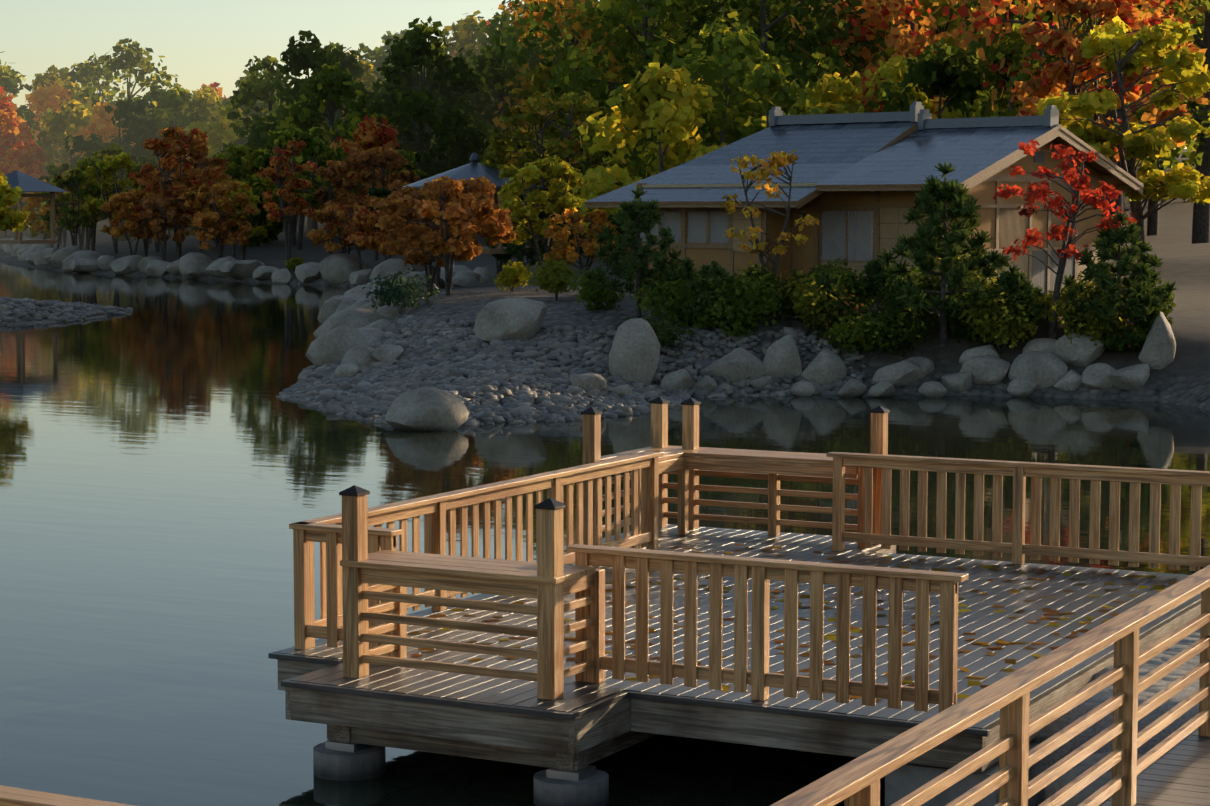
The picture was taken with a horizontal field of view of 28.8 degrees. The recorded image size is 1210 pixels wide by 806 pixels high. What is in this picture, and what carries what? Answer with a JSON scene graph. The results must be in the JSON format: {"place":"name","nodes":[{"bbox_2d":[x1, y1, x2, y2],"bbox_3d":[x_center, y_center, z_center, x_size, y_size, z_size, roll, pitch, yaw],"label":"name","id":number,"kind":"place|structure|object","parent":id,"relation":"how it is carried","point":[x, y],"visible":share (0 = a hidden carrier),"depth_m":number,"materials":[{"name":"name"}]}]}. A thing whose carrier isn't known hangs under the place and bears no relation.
{"place":"outdoors","nodes":[
{"label":"outdoors","id":0,"kind":"place"},
{"bbox_2d":[0,0,1186,148],"label":"sky","id":1,"kind":"structure","parent":0,"point":[207,42],"materials":[{"name":"white"}]},
{"bbox_2d":[0,258,1209,805],"bbox_3d":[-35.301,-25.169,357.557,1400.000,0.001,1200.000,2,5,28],"label":"water","id":2,"kind":"structure","parent":0,"point":[172,466],"depth_m":33.84,"materials":[{"name":"blue liquid"}]},
{"bbox_2d":[0,149,1209,805],"bbox_3d":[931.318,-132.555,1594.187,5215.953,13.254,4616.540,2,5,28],"label":"ground","id":3,"kind":"structure","parent":0,"point":[1184,375],"depth_m":57.53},
{"bbox_2d":[0,152,546,253],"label":"gazebos","id":4,"kind":"object","parent":3,"relation":"on","point":[474,169],"visible":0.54,"depth_m":125.10,"materials":[{"name":"grey"}]},
{"bbox_2d":[0,296,866,424],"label":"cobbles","id":5,"kind":"object","parent":3,"relation":"on","point":[520,377],"visible":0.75,"depth_m":54.24,"materials":[{"name":"grey stone"}]},
{"bbox_2d":[0,0,1209,701],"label":"garden leaves","id":6,"kind":"object","parent":3,"relation":"on","point":[1164,46],"visible":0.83,"depth_m":67.59,"materials":[{"name":"green plant"}]},
{"bbox_2d":[0,236,1209,805],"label":"boulders","id":7,"kind":"object","parent":3,"relation":"on","point":[352,326],"visible":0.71,"depth_m":54.14,"materials":[{"name":"stone"}]},
{"bbox_2d":[3,0,1209,358],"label":"tree trunks","id":8,"kind":"object","parent":3,"relation":"on","point":[1201,218],"visible":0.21,"depth_m":91.59,"materials":[{"name":"brown plant"}]},
{"bbox_2d":[0,0,1209,246],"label":"forest leaves","id":9,"kind":"object","parent":8,"relation":"attached to","point":[972,62],"visible":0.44,"depth_m":141.41,"materials":[{"name":"green plant"}]},
{"bbox_2d":[313,397,1039,805],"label":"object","id":10,"kind":"object","parent":3,"relation":"on","point":[357,761],"visible":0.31,"depth_m":16.63,"materials":[{"name":"grey concrete"}]},
{"bbox_2d":[277,545,1200,771],"bbox_3d":[-0.874,2.321,16.740,13.490,0.559,17.910,2,5,28],"label":"deck support frame","id":11,"kind":"object","parent":3,"relation":"on","point":[580,743],"visible":0.1,"depth_m":16.78,"materials":[{"name":"brown wood"}]},
{"bbox_2d":[268,524,1209,805],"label":"deck boards","id":12,"kind":"object","parent":11,"relation":"on","point":[1178,774],"visible":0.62,"depth_m":18.81,"materials":[{"name":"brown wood"}]},
{"bbox_2d":[0,403,1209,805],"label":"railings","id":13,"kind":"object","parent":12,"relation":"on","point":[370,573],"visible":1,"depth_m":17.11,"materials":[{"name":"brown wood"}]},
{"bbox_2d":[488,161,1177,327],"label":"pine needles","id":14,"kind":"object","parent":3,"relation":"on","point":[954,193],"visible":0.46,"depth_m":54.72,"materials":[{"name":"green plant"}]},
{"bbox_2d":[584,102,1143,294],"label":"teahouse","id":15,"kind":"structure","parent":3,"relation":"on","point":[858,180],"depth_m":62.69,"materials":[{"name":"paint"}]}
]}

